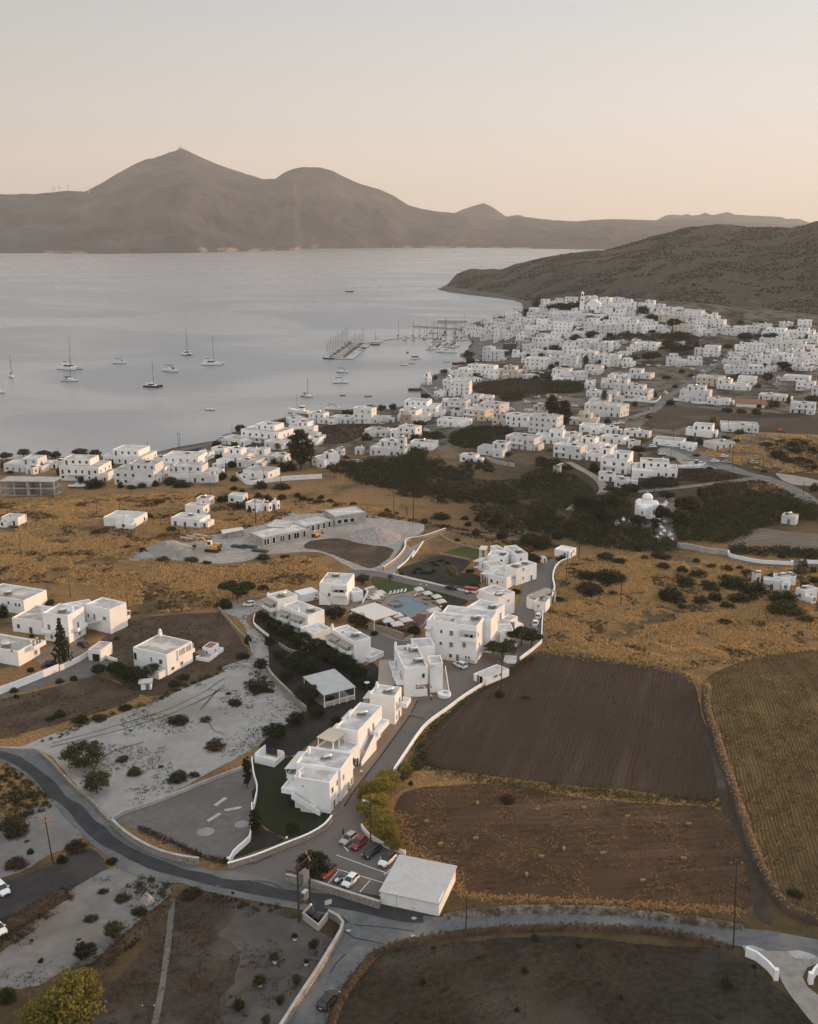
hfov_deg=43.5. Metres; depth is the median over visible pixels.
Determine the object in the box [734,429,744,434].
bush
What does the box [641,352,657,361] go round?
tree
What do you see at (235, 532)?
site shed
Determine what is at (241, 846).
garden wall
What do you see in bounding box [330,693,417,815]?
forecourt
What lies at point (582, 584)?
bush
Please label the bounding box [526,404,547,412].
house
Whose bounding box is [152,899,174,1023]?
path
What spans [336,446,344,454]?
house
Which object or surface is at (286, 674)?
tree
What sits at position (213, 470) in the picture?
house
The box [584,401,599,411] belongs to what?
house
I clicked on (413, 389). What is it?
jetty
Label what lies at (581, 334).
house
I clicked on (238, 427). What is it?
tree
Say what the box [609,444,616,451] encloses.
house
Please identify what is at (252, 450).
house
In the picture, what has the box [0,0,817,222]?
sky
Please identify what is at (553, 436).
house
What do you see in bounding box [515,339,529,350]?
house
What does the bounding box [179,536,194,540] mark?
plank stack
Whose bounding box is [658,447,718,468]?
yard
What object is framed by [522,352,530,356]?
house
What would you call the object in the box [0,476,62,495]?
unfinished building
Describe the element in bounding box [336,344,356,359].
pontoon
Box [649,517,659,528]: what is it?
cypress tree
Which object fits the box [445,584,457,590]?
parked car
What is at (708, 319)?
house
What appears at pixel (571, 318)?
house
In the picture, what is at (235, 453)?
house
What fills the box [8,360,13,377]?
sailing boat
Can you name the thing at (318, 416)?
house
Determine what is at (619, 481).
house
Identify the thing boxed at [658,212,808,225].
distant hills
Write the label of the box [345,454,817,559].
reeds
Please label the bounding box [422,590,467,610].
lawn
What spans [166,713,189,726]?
bush
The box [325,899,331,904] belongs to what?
road sign
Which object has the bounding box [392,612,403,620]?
sunshade
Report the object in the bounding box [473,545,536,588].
villa
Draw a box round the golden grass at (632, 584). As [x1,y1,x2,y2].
[0,432,817,919]
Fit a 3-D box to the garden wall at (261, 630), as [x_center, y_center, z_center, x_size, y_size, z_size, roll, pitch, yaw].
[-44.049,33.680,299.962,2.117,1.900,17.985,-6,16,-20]
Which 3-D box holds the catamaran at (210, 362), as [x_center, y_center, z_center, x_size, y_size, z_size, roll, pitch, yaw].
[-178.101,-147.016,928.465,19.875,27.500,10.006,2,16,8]
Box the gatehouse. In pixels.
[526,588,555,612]
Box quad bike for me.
[333,875,343,884]
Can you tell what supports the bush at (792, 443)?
on the ground at (744, 301)
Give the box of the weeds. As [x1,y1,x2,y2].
[0,615,817,1023]
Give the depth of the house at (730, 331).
972.02 m
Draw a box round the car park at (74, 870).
[0,848,106,921]
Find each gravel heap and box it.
[133,551,155,559]
[140,540,194,557]
[176,548,196,558]
[197,827,214,835]
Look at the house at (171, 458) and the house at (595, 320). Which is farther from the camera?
the house at (595, 320)
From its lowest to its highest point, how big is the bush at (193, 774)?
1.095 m
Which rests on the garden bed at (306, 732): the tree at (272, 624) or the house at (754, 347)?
the tree at (272, 624)
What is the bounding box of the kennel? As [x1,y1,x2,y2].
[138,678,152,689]
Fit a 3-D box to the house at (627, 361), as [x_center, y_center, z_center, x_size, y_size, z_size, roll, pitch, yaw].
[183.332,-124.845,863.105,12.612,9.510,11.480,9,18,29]
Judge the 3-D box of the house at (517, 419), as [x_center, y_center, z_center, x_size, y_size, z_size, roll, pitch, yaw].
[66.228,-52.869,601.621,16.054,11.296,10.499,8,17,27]
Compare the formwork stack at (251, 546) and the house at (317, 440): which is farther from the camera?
the house at (317, 440)
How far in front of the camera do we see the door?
275.57 m
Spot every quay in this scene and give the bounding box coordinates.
[421,376,448,398]
[459,336,502,360]
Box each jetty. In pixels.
[408,388,419,390]
[452,362,465,364]
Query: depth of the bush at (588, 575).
341.37 m
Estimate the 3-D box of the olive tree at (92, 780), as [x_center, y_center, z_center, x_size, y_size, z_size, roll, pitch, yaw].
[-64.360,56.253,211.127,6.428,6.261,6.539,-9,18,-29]
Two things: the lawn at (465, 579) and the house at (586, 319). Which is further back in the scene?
the house at (586, 319)
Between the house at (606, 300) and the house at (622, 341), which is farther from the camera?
the house at (606, 300)
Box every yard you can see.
[0,656,112,697]
[33,638,89,663]
[115,759,255,860]
[218,912,332,1023]
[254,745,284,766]
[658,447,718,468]
[776,473,817,485]
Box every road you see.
[0,747,817,1023]
[565,462,606,510]
[605,346,734,424]
[638,476,767,492]
[658,445,817,503]
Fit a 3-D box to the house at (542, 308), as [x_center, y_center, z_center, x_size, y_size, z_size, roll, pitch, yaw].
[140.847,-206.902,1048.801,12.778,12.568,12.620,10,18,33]
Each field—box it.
[0,676,138,738]
[75,890,337,1023]
[101,612,247,695]
[304,538,393,567]
[317,423,391,443]
[336,936,812,1023]
[394,784,751,908]
[420,650,718,801]
[642,407,817,433]
[702,650,817,914]
[731,528,817,548]
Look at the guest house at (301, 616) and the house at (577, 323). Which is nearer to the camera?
the guest house at (301, 616)
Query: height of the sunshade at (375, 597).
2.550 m
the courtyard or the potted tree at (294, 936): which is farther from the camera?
the courtyard
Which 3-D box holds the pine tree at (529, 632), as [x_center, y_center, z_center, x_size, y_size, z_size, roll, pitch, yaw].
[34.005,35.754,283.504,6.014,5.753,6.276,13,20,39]
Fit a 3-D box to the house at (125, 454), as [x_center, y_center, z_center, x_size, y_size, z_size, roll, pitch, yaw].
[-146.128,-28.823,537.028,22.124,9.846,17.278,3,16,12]
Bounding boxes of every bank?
[0,890,69,941]
[93,899,172,967]
[326,924,729,1023]
[443,904,743,928]
[701,684,817,926]
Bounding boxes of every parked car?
[0,879,10,896]
[0,921,7,935]
[40,659,56,667]
[76,641,88,647]
[242,600,254,606]
[316,988,339,1011]
[318,862,336,879]
[339,830,357,845]
[341,871,358,888]
[349,834,367,850]
[361,841,381,858]
[378,850,396,867]
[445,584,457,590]
[453,660,467,669]
[532,619,538,625]
[535,612,541,618]
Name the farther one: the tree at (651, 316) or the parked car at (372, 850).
the tree at (651, 316)
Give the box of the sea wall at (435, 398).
[421,382,436,399]
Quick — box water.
[0,248,595,458]
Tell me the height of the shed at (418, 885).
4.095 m
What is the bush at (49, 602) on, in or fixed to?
on the ground at (744, 301)
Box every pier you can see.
[291,413,308,419]
[413,321,468,328]
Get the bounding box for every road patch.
[0,751,422,922]
[312,904,348,922]
[330,953,345,972]
[344,930,384,944]
[354,924,412,930]
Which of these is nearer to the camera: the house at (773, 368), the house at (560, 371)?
the house at (560, 371)
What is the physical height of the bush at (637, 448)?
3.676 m
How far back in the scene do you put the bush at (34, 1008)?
148.68 m
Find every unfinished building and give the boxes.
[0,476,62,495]
[324,506,365,525]
[779,379,798,389]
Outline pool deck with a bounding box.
[349,587,441,640]
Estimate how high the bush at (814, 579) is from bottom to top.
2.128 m
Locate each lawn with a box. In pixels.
[252,756,330,837]
[371,577,415,592]
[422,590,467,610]
[443,545,479,558]
[451,573,481,586]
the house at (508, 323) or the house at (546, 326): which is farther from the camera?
the house at (508, 323)
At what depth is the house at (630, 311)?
1014.94 m
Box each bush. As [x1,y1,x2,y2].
[0,603,8,617]
[0,813,30,840]
[0,985,16,1005]
[2,855,30,871]
[9,687,17,692]
[15,995,53,1023]
[39,965,106,1023]
[44,599,54,605]
[45,715,56,722]
[53,709,67,718]
[55,678,64,683]
[56,854,67,863]
[63,838,88,855]
[69,675,77,680]
[70,713,90,723]
[75,967,100,995]
[82,478,106,489]
[82,914,99,922]
[90,530,101,534]
[91,713,106,722]
[97,888,108,894]
[106,856,117,865]
[115,754,128,762]
[115,893,131,904]
[118,703,132,710]
[125,485,136,489]
[126,766,143,777]
[130,906,147,916]
[137,482,146,487]
[151,480,159,486]
[154,499,165,503]
[157,555,170,562]
[162,476,177,485]
[166,526,175,531]
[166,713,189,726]
[166,769,188,783]
[167,679,183,686]
[172,479,194,487]
[175,674,189,679]
[180,886,203,901]
[183,556,198,561]
[188,771,200,778]
[199,715,211,722]
[201,560,211,564]
[204,736,226,752]
[215,495,225,502]
[216,598,232,609]
[217,493,228,501]
[226,461,236,467]
[227,698,241,706]
[230,474,238,481]
[230,502,245,508]
[236,651,249,658]
[245,680,268,694]
[253,480,267,488]
[254,492,262,498]
[254,553,270,560]
[257,584,268,590]
[260,494,273,501]
[270,457,278,463]
[272,482,291,490]
[277,460,296,471]
[277,494,286,499]
[312,499,325,503]
[325,696,336,700]
[340,409,349,414]
[361,432,373,440]
[399,761,418,773]
[407,625,420,633]
[409,758,423,770]
[410,432,418,439]
[416,420,427,424]
[431,512,451,520]
[460,515,469,519]
[463,349,475,356]
[465,569,474,572]
[466,356,473,363]
[473,515,484,521]
[481,512,489,516]
[487,518,499,524]
[493,513,504,519]
[494,689,503,697]
[495,529,508,538]
[499,793,514,804]
[504,521,514,527]
[505,498,517,504]
[512,588,520,593]
[519,534,536,544]
[520,532,538,540]
[521,966,528,973]
[531,933,538,940]
[532,539,547,549]
[537,535,551,544]
[548,344,560,349]
[552,533,563,539]
[555,555,565,561]
[555,597,566,602]
[562,463,572,469]
[568,334,581,340]
[574,581,603,594]
[575,584,603,597]
[578,570,593,578]
[579,571,594,578]
[588,462,599,472]
[592,568,626,584]
[595,553,613,560]
[596,551,614,558]
[603,417,610,422]
[607,590,618,595]
[613,558,627,563]
[630,445,644,451]
[635,437,647,441]
[651,552,670,559]
[656,562,670,568]
[656,587,685,602]
[661,338,681,344]
[661,375,670,378]
[666,400,675,404]
[667,331,691,338]
[670,596,686,603]
[675,576,696,586]
[676,565,687,572]
[686,435,694,441]
[688,569,708,578]
[692,595,709,605]
[694,437,704,444]
[699,578,716,586]
[702,585,720,592]
[705,563,716,568]
[706,592,721,601]
[710,415,717,421]
[714,1012,724,1018]
[717,574,731,580]
[717,575,746,591]
[717,618,732,624]
[718,600,735,609]
[720,407,733,412]
[721,564,733,571]
[721,977,732,989]
[722,344,732,348]
[726,592,753,603]
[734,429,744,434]
[735,408,746,413]
[739,580,770,597]
[740,569,752,575]
[749,594,759,600]
[751,408,761,414]
[758,441,772,446]
[766,599,808,617]
[767,399,780,406]
[767,589,798,603]
[769,449,788,458]
[780,456,796,462]
[786,888,803,898]
[787,325,797,329]
[787,440,798,446]
[787,447,802,452]
[795,456,804,461]
[795,615,815,622]
[804,395,817,401]
[805,459,813,463]
[808,447,816,451]
[808,565,817,573]
[809,482,817,490]
[809,577,817,582]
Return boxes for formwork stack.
[231,544,246,548]
[240,544,256,548]
[251,548,268,552]
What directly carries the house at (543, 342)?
on the ground at (744, 301)
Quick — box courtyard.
[364,630,412,659]
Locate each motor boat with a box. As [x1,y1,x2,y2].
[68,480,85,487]
[112,358,126,363]
[162,364,177,371]
[325,403,341,409]
[332,377,348,382]
[336,367,348,372]
[435,347,446,351]
[442,347,456,352]
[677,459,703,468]
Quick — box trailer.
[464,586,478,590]
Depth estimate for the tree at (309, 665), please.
267.08 m
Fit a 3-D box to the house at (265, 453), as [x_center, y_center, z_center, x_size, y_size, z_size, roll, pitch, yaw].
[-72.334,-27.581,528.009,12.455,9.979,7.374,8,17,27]
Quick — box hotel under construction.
[249,515,332,545]
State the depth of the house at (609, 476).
473.33 m
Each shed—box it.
[221,527,243,536]
[379,854,456,915]
[504,655,516,663]
[540,556,546,562]
[735,398,765,407]
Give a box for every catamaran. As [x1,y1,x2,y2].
[57,336,82,370]
[143,364,162,387]
[181,335,191,355]
[201,337,224,364]
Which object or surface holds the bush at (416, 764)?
on the ground at (744, 301)
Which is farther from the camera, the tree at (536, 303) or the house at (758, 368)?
the tree at (536, 303)
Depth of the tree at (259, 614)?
303.05 m
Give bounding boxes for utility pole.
[36,815,53,862]
[141,1004,154,1023]
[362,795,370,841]
[465,895,467,929]
[498,661,505,689]
[730,861,742,947]
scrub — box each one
[0,332,817,960]
[448,221,817,314]
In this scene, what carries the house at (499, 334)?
on the ground at (744, 301)
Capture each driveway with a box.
[228,558,557,895]
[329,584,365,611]
[347,570,476,600]
[376,532,447,573]
[742,945,817,1023]
[744,945,764,950]
[787,950,816,958]
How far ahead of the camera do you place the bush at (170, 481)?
476.25 m
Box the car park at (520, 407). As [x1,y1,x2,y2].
[507,397,584,412]
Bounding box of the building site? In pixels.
[126,505,423,570]
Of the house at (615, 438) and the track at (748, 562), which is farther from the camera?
the house at (615, 438)
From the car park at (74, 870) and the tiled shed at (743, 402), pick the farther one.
the tiled shed at (743, 402)
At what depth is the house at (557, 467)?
486.74 m
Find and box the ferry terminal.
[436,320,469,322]
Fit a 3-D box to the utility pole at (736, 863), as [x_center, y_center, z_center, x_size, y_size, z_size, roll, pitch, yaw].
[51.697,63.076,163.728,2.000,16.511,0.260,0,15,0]
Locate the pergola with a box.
[378,660,394,685]
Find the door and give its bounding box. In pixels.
[91,653,100,661]
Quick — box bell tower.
[580,292,584,311]
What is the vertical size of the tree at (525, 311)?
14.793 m
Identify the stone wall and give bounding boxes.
[38,750,110,823]
[110,818,198,864]
[111,766,241,819]
[218,606,251,655]
[235,594,266,602]
[266,666,306,711]
[278,642,296,652]
[279,909,343,1023]
[285,873,379,908]
[302,906,327,930]
[383,528,445,569]
[397,541,423,568]
[439,534,479,549]
[440,552,469,560]
[452,530,517,540]
[486,456,514,466]
[677,543,727,554]
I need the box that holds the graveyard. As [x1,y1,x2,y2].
[635,497,675,543]
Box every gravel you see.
[0,600,302,816]
[0,799,80,877]
[0,866,170,988]
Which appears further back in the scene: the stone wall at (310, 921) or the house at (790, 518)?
the house at (790, 518)
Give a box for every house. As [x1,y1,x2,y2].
[0,513,26,527]
[0,583,46,613]
[0,634,45,665]
[3,454,48,472]
[12,597,130,642]
[25,465,38,474]
[46,460,57,468]
[54,458,62,465]
[59,454,113,480]
[103,444,156,463]
[103,510,147,528]
[113,459,163,486]
[133,628,194,679]
[153,454,163,459]
[163,451,207,468]
[164,464,169,473]
[166,461,224,482]
[171,512,213,528]
[185,501,209,513]
[196,494,213,505]
[198,449,214,458]
[209,467,218,481]
[211,445,228,454]
[212,458,233,467]
[214,445,227,454]
[219,434,251,445]
[219,436,223,444]
[222,446,251,461]
[228,492,247,503]
[237,456,267,467]
[239,465,279,479]
[241,421,293,443]
[246,446,256,456]
[246,499,264,511]
[254,447,279,462]
[260,589,297,619]
[262,500,271,511]
[264,438,289,449]
[271,498,279,509]
[272,452,290,461]
[276,600,330,644]
[281,728,359,815]
[286,416,304,423]
[289,419,317,432]
[302,623,383,662]
[308,435,323,445]
[309,410,328,423]
[309,431,325,437]
[312,449,338,467]
[323,415,337,424]
[329,414,354,423]
[332,702,388,765]
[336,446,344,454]
[353,405,376,423]
[355,445,364,454]
[363,426,393,436]
[363,682,410,724]
[370,436,409,455]
[372,416,384,423]
[377,415,394,422]
[389,637,450,698]
[390,427,398,437]
[397,407,430,421]
[398,423,421,438]
[399,436,406,455]
[404,398,445,416]
[410,439,437,450]
[423,371,431,384]
[434,390,445,396]
[437,416,471,426]
[443,378,458,392]
[444,397,470,410]
[448,368,460,377]
[449,380,471,395]
[451,409,461,415]
[453,376,466,379]
[458,367,472,375]
[460,452,483,463]
[461,394,471,398]
[462,327,476,336]
[462,406,493,420]
[463,376,481,381]
[464,393,483,404]
[465,363,483,372]
[467,599,523,629]
[469,323,481,327]
[471,328,485,337]
[476,585,514,614]
[477,440,510,457]
[479,400,508,413]
[480,329,493,340]
[481,364,503,378]
[482,345,506,360]
[484,318,496,327]
[484,394,494,400]
[492,313,503,317]
[492,412,507,425]
[493,318,509,324]
[493,329,504,342]
[494,322,505,328]
[501,311,509,316]
[501,364,521,378]
[503,342,515,354]
[505,318,513,328]
[505,329,513,339]
[505,432,543,450]
[506,412,532,426]
[508,310,519,314]
[510,324,517,329]
[512,348,521,357]
[513,313,522,323]
[514,325,524,335]
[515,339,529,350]
[516,316,526,324]
[516,331,527,339]
[522,343,540,351]
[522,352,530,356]
[522,366,528,373]
[522,373,538,378]
[524,320,535,327]
[524,356,550,369]
[525,315,534,320]
[525,324,540,331]
[526,328,539,337]
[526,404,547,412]
[527,312,539,317]
[528,413,564,432]
[529,307,538,311]
[530,349,542,355]
[532,333,543,341]
[534,337,556,348]
[535,312,550,319]
[536,317,549,324]
[537,428,570,443]
[539,299,550,304]
[539,304,551,313]
[540,322,553,330]
[543,355,556,363]
[545,334,563,340]
[546,351,563,359]
[548,312,561,320]
[549,307,561,312]
[551,298,563,303]
[551,328,567,335]
[551,367,572,376]
[552,340,565,348]
[552,375,574,381]
[553,441,587,459]
[553,464,561,472]
[554,321,573,331]
[556,315,570,320]
[559,355,581,368]
[562,341,579,352]
[564,331,575,339]
[564,349,574,355]
[565,296,577,302]
[565,316,575,320]
[565,431,582,441]
[567,313,584,320]
[567,320,581,326]
[568,416,588,424]
[569,307,581,312]
[570,370,587,380]
[574,339,594,349]
[574,434,608,450]
[575,331,588,337]
[575,350,598,362]
[577,410,587,416]
[579,305,588,312]
[579,422,604,433]
[581,317,589,324]
[582,410,599,422]
[583,322,599,332]
[584,295,590,301]
[584,338,598,341]
[584,378,595,383]
[584,382,595,388]
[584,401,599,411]
[585,364,603,374]
[585,445,613,461]
[586,389,601,396]
[588,394,611,401]
[589,317,603,322]
[591,313,604,317]
[592,333,606,340]
[592,401,628,417]
[594,341,606,352]
[596,323,614,333]
[598,425,614,433]
[598,471,623,481]
[599,296,612,306]
[600,305,606,313]
[600,433,631,444]
[600,450,638,473]
[601,353,621,366]
[601,354,610,366]
[601,375,614,381]
[601,378,619,387]
[602,424,621,433]
[603,307,612,313]
[603,316,616,321]
[604,340,613,351]
[605,309,626,316]
[607,390,623,402]
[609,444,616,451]
[610,372,630,377]
[611,303,626,309]
[611,324,621,334]
[613,296,624,302]
[613,340,620,349]
[613,377,633,392]
[614,339,629,343]
[614,351,631,355]
[614,476,637,487]
[616,316,630,321]
[619,357,635,366]
[621,318,638,333]
[622,299,632,303]
[623,427,641,436]
[624,383,653,399]
[625,302,636,310]
[625,307,636,316]
[626,343,641,351]
[628,316,642,321]
[628,368,654,378]
[628,439,640,447]
[631,338,640,342]
[632,457,677,477]
[634,341,660,350]
[634,394,645,401]
[637,311,647,317]
[638,299,655,309]
[638,322,654,333]
[638,430,651,437]
[642,319,653,323]
[648,307,655,314]
[651,321,663,325]
[653,436,685,446]
[654,324,670,332]
[655,303,669,309]
[656,308,664,312]
[658,313,675,322]
[663,307,675,313]
[663,323,673,329]
[666,353,680,366]
[669,306,683,310]
[673,324,687,332]
[674,311,689,321]
[679,384,712,401]
[680,441,697,450]
[681,355,702,365]
[685,310,704,320]
[685,422,717,437]
[686,320,694,327]
[691,319,706,324]
[693,324,705,336]
[694,347,703,355]
[696,374,725,386]
[697,323,707,327]
[702,315,718,325]
[703,327,717,335]
[703,345,720,356]
[703,439,734,449]
[707,396,734,404]
[711,318,728,328]
[717,327,739,335]
[717,377,751,390]
[720,421,758,432]
[722,356,744,363]
[725,364,752,374]
[730,352,743,359]
[733,325,747,332]
[735,344,746,351]
[737,375,757,385]
[743,352,756,360]
[744,342,763,353]
[744,363,769,373]
[745,325,759,333]
[745,356,756,364]
[751,570,760,581]
[755,352,762,357]
[757,354,771,365]
[758,392,792,400]
[759,323,772,329]
[759,337,773,343]
[761,327,789,339]
[763,576,780,591]
[764,344,770,352]
[765,347,777,353]
[766,365,777,370]
[770,340,790,351]
[771,337,782,340]
[771,351,785,354]
[771,354,782,364]
[773,572,790,590]
[775,375,788,387]
[779,321,792,327]
[781,512,798,524]
[782,353,797,362]
[782,571,795,585]
[783,340,800,348]
[784,335,799,340]
[784,374,811,379]
[786,349,801,356]
[788,327,809,337]
[788,361,802,370]
[790,400,815,414]
[795,379,816,390]
[795,585,817,603]
[796,347,808,353]
[797,318,811,326]
[797,353,817,365]
[800,340,814,349]
[802,365,813,370]
[807,337,817,345]
[808,333,817,337]
[810,348,817,351]
[811,385,817,395]
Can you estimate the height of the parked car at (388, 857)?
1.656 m
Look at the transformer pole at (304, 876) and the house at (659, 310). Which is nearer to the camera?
the transformer pole at (304, 876)
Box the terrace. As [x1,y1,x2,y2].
[365,613,426,637]
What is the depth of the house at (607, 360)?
859.71 m
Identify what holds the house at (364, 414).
on the ground at (744, 301)
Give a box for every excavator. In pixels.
[192,537,221,552]
[311,528,323,537]
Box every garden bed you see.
[234,825,283,857]
[252,616,378,755]
[398,556,469,583]
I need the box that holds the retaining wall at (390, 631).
[368,623,403,639]
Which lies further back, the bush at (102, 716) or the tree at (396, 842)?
the bush at (102, 716)
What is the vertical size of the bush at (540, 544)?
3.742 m
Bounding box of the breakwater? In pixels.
[364,337,444,343]
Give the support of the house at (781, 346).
on the ground at (744, 301)
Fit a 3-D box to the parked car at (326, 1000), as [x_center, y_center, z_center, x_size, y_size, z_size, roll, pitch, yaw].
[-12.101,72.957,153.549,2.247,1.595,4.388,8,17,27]
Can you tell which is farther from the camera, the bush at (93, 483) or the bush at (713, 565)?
the bush at (93, 483)
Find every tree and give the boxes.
[0,452,12,459]
[17,449,30,456]
[33,450,50,456]
[49,451,61,459]
[50,618,72,663]
[58,740,105,768]
[71,448,88,454]
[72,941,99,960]
[79,769,110,792]
[89,449,101,456]
[90,663,104,674]
[102,919,125,938]
[103,660,127,673]
[113,665,146,683]
[141,663,159,675]
[217,580,255,601]
[230,997,244,1011]
[234,424,245,433]
[242,756,251,787]
[248,809,261,833]
[252,973,266,987]
[253,658,267,670]
[255,610,269,620]
[260,1015,270,1023]
[261,722,289,742]
[263,618,283,632]
[263,637,274,647]
[269,951,278,963]
[272,650,286,658]
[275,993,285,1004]
[276,624,295,637]
[278,655,301,669]
[278,669,294,680]
[285,711,304,724]
[285,819,300,836]
[286,429,313,469]
[287,631,311,647]
[290,932,297,940]
[291,650,308,659]
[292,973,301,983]
[293,682,318,699]
[295,682,319,703]
[295,849,331,878]
[296,657,322,672]
[303,637,327,651]
[303,959,309,965]
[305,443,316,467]
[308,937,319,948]
[309,706,324,715]
[314,646,339,661]
[324,605,346,619]
[328,652,352,667]
[330,715,341,723]
[341,658,360,671]
[345,613,369,626]
[348,664,367,680]
[353,780,384,801]
[354,573,369,583]
[354,794,376,814]
[357,793,394,818]
[358,675,374,687]
[370,812,403,837]
[371,775,394,792]
[372,767,401,787]
[377,404,385,410]
[381,835,404,850]
[388,403,397,409]
[421,393,430,398]
[442,566,458,583]
[484,638,517,659]
[506,626,533,645]
[520,308,528,315]
[522,629,543,647]
[528,552,541,563]
[531,300,540,306]
[544,395,559,413]
[553,302,566,309]
[557,400,572,424]
[562,303,573,308]
[567,302,578,307]
[573,495,591,509]
[582,355,588,364]
[585,330,599,337]
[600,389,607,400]
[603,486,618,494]
[607,495,619,505]
[613,489,630,496]
[620,483,642,494]
[627,514,649,526]
[636,305,649,313]
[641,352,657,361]
[646,314,656,320]
[648,480,661,492]
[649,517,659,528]
[652,505,670,522]
[659,490,675,499]
[665,343,676,349]
[665,510,689,522]
[666,318,681,325]
[670,344,689,354]
[675,496,701,512]
[696,487,702,497]
[737,333,753,340]
[761,332,779,337]
[762,373,773,382]
[776,361,791,369]
[784,394,791,404]
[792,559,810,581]
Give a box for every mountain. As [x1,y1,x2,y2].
[0,148,799,253]
[456,203,523,220]
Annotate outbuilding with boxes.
[195,642,223,661]
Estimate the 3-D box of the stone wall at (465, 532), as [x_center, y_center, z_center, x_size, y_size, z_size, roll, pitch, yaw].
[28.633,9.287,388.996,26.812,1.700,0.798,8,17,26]
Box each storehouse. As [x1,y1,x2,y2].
[294,587,318,601]
[474,664,508,685]
[554,545,575,557]
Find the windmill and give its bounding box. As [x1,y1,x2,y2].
[400,410,413,424]
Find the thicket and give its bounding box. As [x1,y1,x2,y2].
[326,378,817,559]
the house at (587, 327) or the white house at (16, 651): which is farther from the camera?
the house at (587, 327)
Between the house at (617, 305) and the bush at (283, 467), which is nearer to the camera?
the bush at (283, 467)
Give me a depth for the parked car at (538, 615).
304.92 m
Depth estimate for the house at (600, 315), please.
1012.23 m
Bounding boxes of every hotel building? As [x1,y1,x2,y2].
[319,572,362,604]
[424,605,516,663]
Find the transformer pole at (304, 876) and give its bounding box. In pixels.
[294,850,311,922]
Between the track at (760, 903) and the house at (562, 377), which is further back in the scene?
the house at (562, 377)
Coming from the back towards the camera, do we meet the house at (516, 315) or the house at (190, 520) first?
the house at (516, 315)
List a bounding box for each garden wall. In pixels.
[0,664,58,693]
[59,651,87,670]
[105,655,117,661]
[227,815,332,868]
[228,802,252,861]
[236,472,272,484]
[251,756,257,808]
[253,613,268,636]
[272,474,321,481]
[361,824,405,854]
[362,586,373,603]
[393,573,476,592]
[393,682,484,769]
[519,610,542,660]
[551,557,571,598]
[624,396,660,402]
[674,398,706,403]
[727,550,792,564]
[745,947,779,980]
[802,560,817,563]
[807,963,817,984]
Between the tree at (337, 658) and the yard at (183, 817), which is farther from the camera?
the tree at (337, 658)
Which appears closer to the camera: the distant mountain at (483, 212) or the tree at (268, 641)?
the tree at (268, 641)
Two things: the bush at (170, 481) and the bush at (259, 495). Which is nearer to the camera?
the bush at (259, 495)
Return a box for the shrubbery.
[0,307,816,1012]
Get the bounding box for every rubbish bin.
[306,909,315,918]
[313,912,322,922]
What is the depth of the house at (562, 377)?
793.24 m
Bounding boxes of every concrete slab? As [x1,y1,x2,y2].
[206,813,221,821]
[213,797,226,806]
[224,806,241,811]
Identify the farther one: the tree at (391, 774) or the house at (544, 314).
the house at (544, 314)
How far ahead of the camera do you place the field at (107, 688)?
251.79 m
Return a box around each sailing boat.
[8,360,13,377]
[60,360,78,381]
[300,378,312,397]
[323,343,334,358]
[324,336,338,356]
[340,341,352,358]
[342,339,355,357]
[351,333,363,350]
[431,326,441,341]
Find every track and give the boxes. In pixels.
[49,687,224,747]
[52,678,224,743]
[92,742,143,771]
[200,684,224,708]
[205,565,317,570]
[703,729,771,925]
[726,554,817,566]
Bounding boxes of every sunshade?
[370,595,380,602]
[380,617,393,626]
[390,621,403,626]
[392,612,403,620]
[398,617,412,627]
[414,587,423,590]
[422,591,432,597]
[426,608,436,612]
[431,594,442,598]
[436,599,446,606]
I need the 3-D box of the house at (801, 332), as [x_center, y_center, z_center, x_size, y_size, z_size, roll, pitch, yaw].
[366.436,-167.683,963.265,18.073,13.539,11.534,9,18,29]
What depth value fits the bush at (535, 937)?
167.47 m
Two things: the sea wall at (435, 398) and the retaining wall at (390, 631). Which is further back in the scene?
the sea wall at (435, 398)
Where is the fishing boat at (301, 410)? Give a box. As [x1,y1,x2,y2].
[287,403,309,413]
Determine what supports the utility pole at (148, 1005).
on the ground at (744, 301)
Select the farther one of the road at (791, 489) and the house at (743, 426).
the house at (743, 426)
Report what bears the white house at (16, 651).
on the ground at (744, 301)
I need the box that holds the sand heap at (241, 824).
[235,820,248,827]
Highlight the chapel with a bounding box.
[634,493,658,518]
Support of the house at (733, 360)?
on the ground at (744, 301)
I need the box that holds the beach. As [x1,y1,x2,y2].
[157,442,212,454]
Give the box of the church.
[586,295,601,312]
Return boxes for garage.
[88,641,112,661]
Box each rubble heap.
[139,892,154,905]
[346,527,400,543]
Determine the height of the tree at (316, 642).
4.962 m
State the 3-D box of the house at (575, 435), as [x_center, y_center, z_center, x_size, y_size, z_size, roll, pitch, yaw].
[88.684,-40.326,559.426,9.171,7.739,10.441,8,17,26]
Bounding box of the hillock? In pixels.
[472,378,582,397]
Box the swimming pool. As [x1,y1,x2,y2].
[392,595,430,617]
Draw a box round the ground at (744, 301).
[0,221,817,1023]
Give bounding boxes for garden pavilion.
[303,669,355,707]
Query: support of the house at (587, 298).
on the ground at (744, 301)
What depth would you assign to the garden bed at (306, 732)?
254.41 m
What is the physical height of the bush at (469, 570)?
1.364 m
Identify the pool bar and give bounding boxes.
[350,602,398,630]

